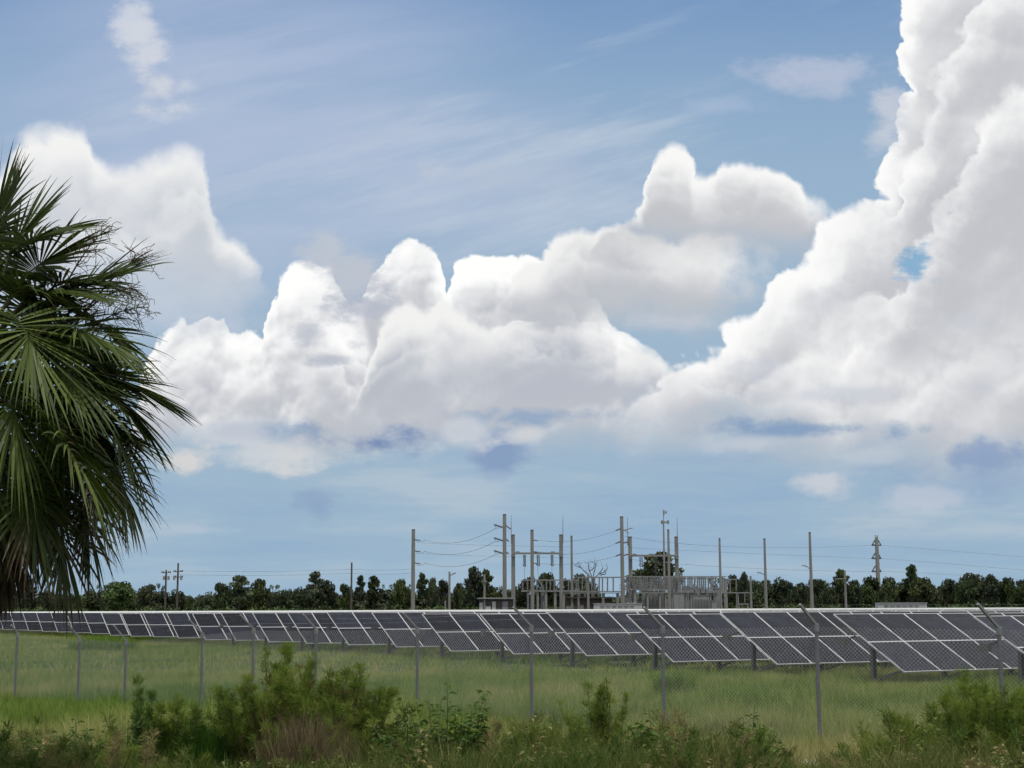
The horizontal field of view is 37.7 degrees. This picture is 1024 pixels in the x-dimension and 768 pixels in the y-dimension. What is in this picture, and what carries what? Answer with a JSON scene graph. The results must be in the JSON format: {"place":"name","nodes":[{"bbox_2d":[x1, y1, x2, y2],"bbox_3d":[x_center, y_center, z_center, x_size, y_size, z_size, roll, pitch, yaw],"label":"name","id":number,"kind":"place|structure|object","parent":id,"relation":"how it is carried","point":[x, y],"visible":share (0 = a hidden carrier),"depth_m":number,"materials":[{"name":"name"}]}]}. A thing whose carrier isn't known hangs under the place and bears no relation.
{"place":"outdoors","nodes":[
{"label":"outdoors","id":0,"kind":"place"},
{"bbox_2d":[0,629,1023,767],"bbox_3d":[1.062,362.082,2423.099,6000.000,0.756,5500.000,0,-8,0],"label":"ground","id":1,"kind":"structure","parent":0,"point":[243,663],"depth_m":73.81,"materials":[{"name":"green plant"}]},
{"bbox_2d":[14,578,36,611],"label":"tree","id":2,"kind":"object","parent":1,"relation":"on","point":[32,603],"visible":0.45,"depth_m":450.39,"materials":[{"name":"green plant"}]},
{"bbox_2d":[34,587,55,611],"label":"tree","id":3,"kind":"object","parent":1,"relation":"on","point":[42,604],"visible":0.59,"depth_m":451.92,"materials":[{"name":"green plant"}]},
{"bbox_2d":[40,719,106,764],"bbox_3d":[-5.263,4.775,18.430,1.174,1.292,1.038,0,-8,0],"label":"leafy weed","id":4,"kind":"object","parent":1,"relation":"on","point":[79,737],"visible":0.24,"depth_m":18.52,"materials":[{"name":"green plant"}]},
{"bbox_2d":[0,133,202,635],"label":"palm tree","id":5,"kind":"object","parent":1,"relation":"on","point":[73,446],"visible":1,"depth_m":14.56,"materials":[{"name":"green plant"}]},
{"bbox_2d":[68,634,138,650],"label":"field shrub","id":6,"kind":"object","parent":1,"relation":"on","point":[114,644],"visible":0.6,"depth_m":97.83,"materials":[{"name":"green plant"}]},
{"bbox_2d":[69,729,151,767],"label":"leafy weed","id":7,"kind":"object","parent":1,"relation":"on","point":[133,747],"visible":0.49,"depth_m":17.86,"materials":[{"name":"green plant"}]},
{"bbox_2d":[96,581,136,610],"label":"tree","id":8,"kind":"object","parent":1,"relation":"on","point":[122,593],"visible":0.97,"depth_m":447.07,"materials":[{"name":"green plant"}]},
{"bbox_2d":[102,613,142,635],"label":"solar row","id":9,"kind":"object","parent":1,"relation":"on","point":[116,620],"visible":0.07,"depth_m":133.59,"materials":[{"name":"black glass"}]},
{"bbox_2d":[89,705,161,767],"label":"leafy weed","id":10,"kind":"object","parent":1,"relation":"on","point":[134,729],"visible":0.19,"depth_m":19.30,"materials":[{"name":"green plant"}]},
{"bbox_2d":[121,614,152,636],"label":"solar row","id":11,"kind":"object","parent":1,"relation":"on","point":[132,622],"visible":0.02,"depth_m":127.95,"materials":[{"name":"black glass"}]},
{"bbox_2d":[134,583,158,610],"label":"tree","id":12,"kind":"object","parent":1,"relation":"on","point":[145,593],"visible":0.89,"depth_m":457.63,"materials":[{"name":"green plant"}]},
{"bbox_2d":[101,672,199,767],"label":"spire weed","id":13,"kind":"object","parent":1,"relation":"on","point":[138,710],"visible":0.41,"depth_m":19.74,"materials":[{"name":"green plant"}]},
{"bbox_2d":[146,692,244,767],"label":"bush","id":14,"kind":"object","parent":1,"relation":"on","point":[207,741],"visible":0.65,"depth_m":19.78,"materials":[{"name":"green plant"}]},
{"bbox_2d":[192,613,234,639],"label":"solar row","id":15,"kind":"object","parent":1,"relation":"on","point":[212,628],"visible":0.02,"depth_m":111.70,"materials":[{"name":"black glass"}]},
{"bbox_2d":[184,685,245,752],"bbox_3d":[-4.048,4.861,20.228,0.979,1.643,0.933,0,-8,0],"label":"spire weed","id":16,"kind":"object","parent":1,"relation":"on","point":[218,714],"visible":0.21,"depth_m":20.30,"materials":[{"name":"green plant"}]},
{"bbox_2d":[211,582,233,610],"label":"tree","id":17,"kind":"object","parent":1,"relation":"on","point":[223,590],"visible":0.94,"depth_m":446.19,"materials":[{"name":"green plant"}]},
{"bbox_2d":[143,612,301,636],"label":"solar row","id":18,"kind":"object","parent":1,"relation":"on","point":[158,620],"visible":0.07,"depth_m":122.63,"materials":[{"name":"black glass"}]},
{"bbox_2d":[166,612,308,637],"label":"solar row","id":19,"kind":"object","parent":1,"relation":"on","point":[189,630],"visible":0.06,"depth_m":117.20,"materials":[{"name":"black glass"}]},
{"bbox_2d":[225,575,254,610],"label":"tree","id":20,"kind":"object","parent":1,"relation":"on","point":[241,592],"visible":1,"depth_m":448.44,"materials":[{"name":"green plant"}]},
{"bbox_2d":[246,578,270,610],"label":"tree","id":21,"kind":"object","parent":1,"relation":"on","point":[261,590],"visible":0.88,"depth_m":459.56,"materials":[{"name":"green plant"}]},
{"bbox_2d":[220,612,326,645],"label":"solar row","id":22,"kind":"object","parent":1,"relation":"on","point":[236,626],"visible":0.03,"depth_m":106.28,"materials":[{"name":"black glass"}]},
{"bbox_2d":[202,640,372,767],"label":"feathery weed","id":23,"kind":"object","parent":1,"relation":"on","point":[254,712],"visible":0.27,"depth_m":20.05,"materials":[{"name":"green plant"}]},
{"bbox_2d":[291,587,311,609],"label":"tree","id":24,"kind":"object","parent":1,"relation":"on","point":[300,600],"visible":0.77,"depth_m":449.18,"materials":[{"name":"green plant"}]},
{"bbox_2d":[251,613,355,646],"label":"solar row","id":25,"kind":"object","parent":1,"relation":"on","point":[271,622],"visible":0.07,"depth_m":100.86,"materials":[{"name":"black glass"}]},
{"bbox_2d":[240,704,369,767],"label":"dry weed clump","id":26,"kind":"object","parent":1,"relation":"on","point":[291,748],"visible":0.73,"depth_m":18.71,"materials":[{"name":"brown plant"}]},
{"bbox_2d":[303,571,326,608],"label":"tree","id":27,"kind":"object","parent":1,"relation":"on","point":[313,589],"visible":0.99,"depth_m":448.60,"materials":[{"name":"green plant"}]},
{"bbox_2d":[313,580,338,609],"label":"tree","id":28,"kind":"object","parent":1,"relation":"on","point":[329,589],"visible":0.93,"depth_m":449.37,"materials":[{"name":"green plant"}]},
{"bbox_2d":[262,658,416,765],"bbox_3d":[-2.379,4.633,19.848,1.961,1.979,1.778,-5,-10,30],"label":"feathery weed","id":29,"kind":"object","parent":1,"relation":"on","point":[362,717],"visible":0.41,"depth_m":19.86,"materials":[{"name":"green plant"}]},
{"bbox_2d":[287,613,395,650],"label":"solar row","id":30,"kind":"object","parent":1,"relation":"on","point":[320,621],"visible":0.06,"depth_m":95.40,"materials":[{"name":"black glass"}]},
{"bbox_2d":[338,583,353,609],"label":"tree","id":31,"kind":"object","parent":1,"relation":"on","point":[344,589],"visible":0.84,"depth_m":448.20,"materials":[{"name":"green plant"}]},
{"bbox_2d":[366,575,383,609],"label":"tree","id":32,"kind":"object","parent":1,"relation":"on","point":[372,594],"visible":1,"depth_m":461.06,"materials":[{"name":"green plant"}]},
{"bbox_2d":[362,589,416,609],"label":"belt tree","id":33,"kind":"object","parent":1,"relation":"on","point":[385,601],"visible":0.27,"depth_m":467.60,"materials":[{"name":"green plant"}]},
{"bbox_2d":[389,578,405,609],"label":"tree","id":34,"kind":"object","parent":1,"relation":"on","point":[399,591],"visible":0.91,"depth_m":454.02,"materials":[{"name":"green plant"}]},
{"bbox_2d":[364,698,450,765],"bbox_3d":[-1.337,4.758,19.142,1.131,1.511,1.011,5,-10,-32],"label":"leafy weed","id":35,"kind":"object","parent":1,"relation":"on","point":[402,733],"visible":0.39,"depth_m":18.99,"materials":[{"name":"green plant"}]},
{"bbox_2d":[411,529,424,609],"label":"transmission pole","id":36,"kind":"object","parent":1,"relation":"on","point":[413,551],"visible":0.97,"depth_m":416.62,"materials":[{"name":"concrete"}]},
{"bbox_2d":[416,572,430,608],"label":"tree","id":37,"kind":"object","parent":1,"relation":"on","point":[422,582],"visible":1,"depth_m":449.94,"materials":[{"name":"green plant"}]},
{"bbox_2d":[397,683,490,763],"bbox_3d":[-0.891,4.719,19.486,1.320,1.688,1.346,4,-9,-26],"label":"leafy weed","id":38,"kind":"object","parent":1,"relation":"on","point":[468,732],"visible":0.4,"depth_m":19.36,"materials":[{"name":"green plant"}]},
{"bbox_2d":[436,579,451,608],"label":"tree","id":39,"kind":"object","parent":1,"relation":"on","point":[443,589],"visible":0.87,"depth_m":448.00,"materials":[{"name":"green plant"}]},
{"bbox_2d":[463,566,482,609],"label":"tree","id":40,"kind":"object","parent":1,"relation":"on","point":[473,580],"visible":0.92,"depth_m":461.84,"materials":[{"name":"green plant"}]},
{"bbox_2d":[10,608,950,629],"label":"solar row","id":41,"kind":"object","parent":1,"relation":"on","point":[19,623],"visible":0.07,"depth_m":166.74,"materials":[{"name":"black glass"}]},
{"bbox_2d":[478,568,495,597],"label":"tree","id":42,"kind":"object","parent":1,"relation":"on","point":[488,579],"visible":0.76,"depth_m":460.13,"materials":[{"name":"green plant"}]},
{"bbox_2d":[422,613,551,657],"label":"solar row","id":43,"kind":"object","parent":1,"relation":"on","point":[461,622],"visible":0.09,"depth_m":79.14,"materials":[{"name":"black glass"}]},
{"bbox_2d":[23,608,963,630],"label":"solar row","id":44,"kind":"object","parent":1,"relation":"on","point":[32,622],"visible":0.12,"depth_m":161.21,"materials":[{"name":"black glass"}]},
{"bbox_2d":[477,598,515,609],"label":"shed","id":45,"kind":"structure","parent":1,"relation":"on","point":[500,603],"depth_m":369.95,"materials":[{"name":"grey metal"}]},
{"bbox_2d":[494,514,510,597],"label":"transmission pole","id":46,"kind":"object","parent":1,"relation":"on","point":[504,561],"visible":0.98,"depth_m":389.42,"materials":[{"name":"concrete"}]},
{"bbox_2d":[36,608,977,631],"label":"solar row","id":47,"kind":"object","parent":1,"relation":"on","point":[46,622],"visible":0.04,"depth_m":155.82,"materials":[{"name":"black glass"}]},
{"bbox_2d":[0,603,1023,748],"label":"chain link fence","id":48,"kind":"object","parent":1,"relation":"on","point":[999,640],"visible":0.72,"depth_m":30.32,"materials":[{"name":"metal"}]},
{"bbox_2d":[0,707,1023,767],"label":"undergrowth","id":49,"kind":"object","parent":1,"relation":"on","point":[715,754],"visible":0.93,"depth_m":17.15,"materials":[{"name":"green plant"}]},
{"bbox_2d":[4,602,1023,611],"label":"undergrowth","id":50,"kind":"object","parent":1,"relation":"on","point":[442,607],"visible":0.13,"depth_m":426.25,"materials":[{"name":"green plant"}]},
{"bbox_2d":[51,608,992,631],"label":"solar row","id":51,"kind":"object","parent":1,"relation":"on","point":[58,620],"visible":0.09,"depth_m":150.37,"materials":[{"name":"black glass"}]},
{"bbox_2d":[473,716,579,767],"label":"feathery weed","id":52,"kind":"object","parent":1,"relation":"on","point":[530,735],"visible":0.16,"depth_m":19.86,"materials":[{"name":"green plant"}]},
{"bbox_2d":[517,576,535,609],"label":"tree","id":53,"kind":"object","parent":1,"relation":"on","point":[523,595],"visible":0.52,"depth_m":459.77,"materials":[{"name":"green plant"}]},
{"bbox_2d":[530,530,537,609],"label":"transmission pole","id":54,"kind":"object","parent":1,"relation":"on","point":[532,551],"visible":0.95,"depth_m":369.09,"materials":[{"name":"concrete"}]},
{"bbox_2d":[511,525,562,609],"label":"gantry","id":55,"kind":"object","parent":1,"relation":"on","point":[513,552],"visible":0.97,"depth_m":381.67,"materials":[{"name":"metal"}]},
{"bbox_2d":[68,608,1008,632],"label":"solar row","id":56,"kind":"object","parent":1,"relation":"on","point":[84,627],"visible":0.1,"depth_m":144.82,"materials":[{"name":"black glass"}]},
{"bbox_2d":[534,572,556,607],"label":"tree","id":57,"kind":"object","parent":1,"relation":"on","point":[550,598],"visible":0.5,"depth_m":450.16,"materials":[{"name":"green plant"}]},
{"bbox_2d":[480,613,618,661],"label":"solar row","id":58,"kind":"object","parent":1,"relation":"on","point":[544,621],"visible":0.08,"depth_m":73.70,"materials":[{"name":"black glass"}]},
{"bbox_2d":[521,579,577,609],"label":"bus rack","id":59,"kind":"object","parent":1,"relation":"on","point":[554,591],"visible":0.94,"depth_m":372.41,"materials":[{"name":"metal"}]},
{"bbox_2d":[83,608,1023,633],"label":"solar row","id":60,"kind":"object","parent":1,"relation":"on","point":[96,621],"visible":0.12,"depth_m":144.69,"materials":[{"name":"black glass"}]},
{"bbox_2d":[539,676,632,759],"bbox_3d":[1.142,4.807,20.290,1.663,1.741,1.434,0,-8,0],"label":"feathery weed","id":61,"kind":"object","parent":1,"relation":"on","point":[602,717],"visible":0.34,"depth_m":20.27,"materials":[{"name":"green plant"}]},
{"bbox_2d":[565,597,614,608],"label":"shed","id":62,"kind":"structure","parent":1,"relation":"on","point":[583,602],"depth_m":393.83,"materials":[{"name":"grey metal"}]},
{"bbox_2d":[577,577,620,608],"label":"bus rack","id":63,"kind":"object","parent":1,"relation":"on","point":[603,597],"visible":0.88,"depth_m":384.35,"materials":[{"name":"metal"}]},
{"bbox_2d":[593,603,642,608],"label":"inverter cabin","id":64,"kind":"object","parent":1,"relation":"on","point":[617,605],"visible":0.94,"depth_m":341.22,"materials":[{"name":"metal"}]},
{"bbox_2d":[615,516,631,602],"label":"transmission pole","id":65,"kind":"object","parent":1,"relation":"on","point":[621,541],"visible":0.98,"depth_m":375.45,"materials":[{"name":"concrete"}]},
{"bbox_2d":[326,609,928,652],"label":"solar row","id":66,"kind":"object","parent":1,"relation":"on","point":[346,622],"visible":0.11,"depth_m":90.11,"materials":[{"name":"black glass"}]},
{"bbox_2d":[624,576,677,608],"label":"bus rack","id":67,"kind":"object","parent":1,"relation":"on","point":[654,580],"visible":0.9,"depth_m":380.48,"materials":[{"name":"metal"}]},
{"bbox_2d":[627,517,678,602],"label":"gantry","id":68,"kind":"object","parent":1,"relation":"on","point":[630,555],"visible":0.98,"depth_m":381.65,"materials":[{"name":"metal"}]},
{"bbox_2d":[642,587,663,608],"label":"transformer","id":69,"kind":"object","parent":1,"relation":"on","point":[653,603],"visible":0.43,"depth_m":386.05,"materials":[{"name":"grey metal"}]},
{"bbox_2d":[625,551,684,590],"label":"tree","id":70,"kind":"object","parent":1,"relation":"on","point":[649,566],"visible":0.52,"depth_m":459.03,"materials":[{"name":"green plant"}]},
{"bbox_2d":[620,709,696,759],"bbox_3d":[2.034,4.841,19.169,1.428,1.339,0.996,0,-8,0],"label":"leafy weed","id":71,"kind":"object","parent":1,"relation":"on","point":[641,727],"visible":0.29,"depth_m":19.14,"materials":[{"name":"green plant"}]},
{"bbox_2d":[644,665,701,696],"bbox_3d":[4.644,8.531,43.245,1.881,1.078,1.494,0,-8,0],"label":"field shrub","id":72,"kind":"object","parent":1,"relation":"on","point":[679,681],"visible":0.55,"depth_m":43.03,"materials":[{"name":"green plant"}]},
{"bbox_2d":[371,609,1023,655],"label":"solar row","id":73,"kind":"object","parent":1,"relation":"on","point":[391,621],"visible":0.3,"depth_m":85.11,"materials":[{"name":"black glass"}]},
{"bbox_2d":[692,589,708,608],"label":"transformer","id":74,"kind":"object","parent":1,"relation":"on","point":[700,601],"visible":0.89,"depth_m":368.23,"materials":[{"name":"grey metal"}]},
{"bbox_2d":[677,576,728,608],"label":"bus rack","id":75,"kind":"object","parent":1,"relation":"on","point":[690,587],"visible":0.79,"depth_m":376.51,"materials":[{"name":"metal"}]},
{"bbox_2d":[626,614,781,670],"bbox_3d":[22.794,12.148,71.409,39.774,2.530,3.383,5,-10,-29],"label":"solar row","id":76,"kind":"object","parent":1,"relation":"on","point":[686,622],"visible":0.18,"depth_m":62.93,"materials":[{"name":"grey glass"}]},
{"bbox_2d":[686,706,791,767],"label":"leafy weed","id":77,"kind":"object","parent":1,"relation":"on","point":[753,729],"visible":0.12,"depth_m":19.46,"materials":[{"name":"green plant"}]},
{"bbox_2d":[737,571,752,607],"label":"tree","id":78,"kind":"object","parent":1,"relation":"on","point":[744,582],"visible":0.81,"depth_m":426.42,"materials":[{"name":"green plant"}]},
{"bbox_2d":[749,580,767,608],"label":"tree","id":79,"kind":"object","parent":1,"relation":"on","point":[758,588],"visible":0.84,"depth_m":427.41,"materials":[{"name":"green plant"}]},
{"bbox_2d":[769,577,787,608],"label":"tree","id":80,"kind":"object","parent":1,"relation":"on","point":[777,590],"visible":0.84,"depth_m":431.49,"materials":[{"name":"green plant"}]},
{"bbox_2d":[547,610,1023,666],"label":"solar row","id":81,"kind":"object","parent":1,"relation":"on","point":[585,621],"visible":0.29,"depth_m":68.52,"materials":[{"name":"grey glass"}]},
{"bbox_2d":[779,579,795,607],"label":"tree","id":82,"kind":"object","parent":1,"relation":"on","point":[787,587],"visible":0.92,"depth_m":430.28,"materials":[{"name":"green plant"}]},
{"bbox_2d":[792,582,809,607],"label":"tree","id":83,"kind":"object","parent":1,"relation":"on","point":[799,592],"visible":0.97,"depth_m":429.80,"materials":[{"name":"green plant"}]},
{"bbox_2d":[802,532,813,608],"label":"transmission pole","id":84,"kind":"object","parent":1,"relation":"on","point":[811,580],"visible":0.9,"depth_m":358.96,"materials":[{"name":"concrete"}]},
{"bbox_2d":[807,579,824,607],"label":"tree","id":85,"kind":"object","parent":1,"relation":"on","point":[817,587],"visible":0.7,"depth_m":436.69,"materials":[{"name":"green plant"}]},
{"bbox_2d":[820,582,841,607],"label":"tree","id":86,"kind":"object","parent":1,"relation":"on","point":[829,591],"visible":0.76,"depth_m":425.79,"materials":[{"name":"green plant"}]},
{"bbox_2d":[832,568,849,607],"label":"tree","id":87,"kind":"object","parent":1,"relation":"on","point":[838,583],"visible":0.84,"depth_m":426.65,"materials":[{"name":"green plant"}]},
{"bbox_2d":[842,579,863,607],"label":"tree","id":88,"kind":"object","parent":1,"relation":"on","point":[854,590],"visible":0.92,"depth_m":427.47,"materials":[{"name":"green plant"}]},
{"bbox_2d":[858,582,878,607],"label":"tree","id":89,"kind":"object","parent":1,"relation":"on","point":[873,594],"visible":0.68,"depth_m":430.42,"materials":[{"name":"green plant"}]},
{"bbox_2d":[720,611,1023,672],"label":"solar row","id":90,"kind":"object","parent":1,"relation":"on","point":[830,623],"visible":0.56,"depth_m":57.68,"materials":[{"name":"grey glass"}]},
{"bbox_2d":[871,535,881,586],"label":"steel pylon","id":91,"kind":"object","parent":1,"relation":"on","point":[877,557],"visible":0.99,"depth_m":556.13,"materials":[{"name":"metal"}]},
{"bbox_2d":[879,576,900,602],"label":"tree","id":92,"kind":"object","parent":1,"relation":"on","point":[887,589],"visible":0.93,"depth_m":435.06,"materials":[{"name":"green plant"}]},
{"bbox_2d":[875,603,926,607],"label":"inverter cabin","id":93,"kind":"object","parent":1,"relation":"on","point":[900,605],"visible":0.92,"depth_m":336.32,"materials":[{"name":"metal"}]},
{"bbox_2d":[832,706,981,767],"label":"feathery weed","id":94,"kind":"object","parent":1,"relation":"on","point":[896,720],"visible":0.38,"depth_m":19.46,"materials":[{"name":"green plant"}]},
{"bbox_2d":[899,564,917,599],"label":"tree","id":95,"kind":"object","parent":1,"relation":"on","point":[911,570],"visible":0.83,"depth_m":438.52,"materials":[{"name":"green plant"}]},
{"bbox_2d":[905,577,935,604],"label":"tree","id":96,"kind":"object","parent":1,"relation":"on","point":[921,590],"visible":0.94,"depth_m":431.94,"materials":[{"name":"green plant"}]},
{"bbox_2d":[833,613,1023,681],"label":"solar row","id":97,"kind":"object","parent":1,"relation":"on","point":[865,624],"visible":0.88,"depth_m":52.28,"materials":[{"name":"grey glass"}]},
{"bbox_2d":[866,666,1023,766],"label":"feathery weed","id":98,"kind":"object","parent":1,"relation":"on","point":[971,713],"visible":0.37,"depth_m":19.58,"materials":[{"name":"green plant"}]},
{"bbox_2d":[953,579,976,607],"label":"tree","id":99,"kind":"object","parent":1,"relation":"on","point":[965,589],"visible":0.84,"depth_m":425.28,"materials":[{"name":"green plant"}]},
{"bbox_2d":[958,572,992,607],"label":"tree","id":100,"kind":"object","parent":1,"relation":"on","point":[975,579],"visible":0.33,"depth_m":435.73,"materials":[{"name":"green plant"}]},
{"bbox_2d":[975,574,1003,607],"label":"tree","id":101,"kind":"object","parent":1,"relation":"on","point":[987,589],"visible":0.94,"depth_m":427.91,"materials":[{"name":"green plant"}]},
{"bbox_2d":[973,616,1023,685],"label":"solar row","id":102,"kind":"object","parent":1,"relation":"on","point":[1010,624],"visible":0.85,"depth_m":46.48,"materials":[{"name":"grey glass"}]},
{"bbox_2d":[998,577,1015,607],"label":"tree","id":103,"kind":"object","parent":1,"relation":"on","point":[1007,586],"visible":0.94,"depth_m":427.06,"materials":[{"name":"green plant"}]},
{"bbox_2d":[0,0,1023,597],"label":"sky","id":104,"kind":"structure","parent":0,"point":[745,272],"materials":[{"name":"blue"}]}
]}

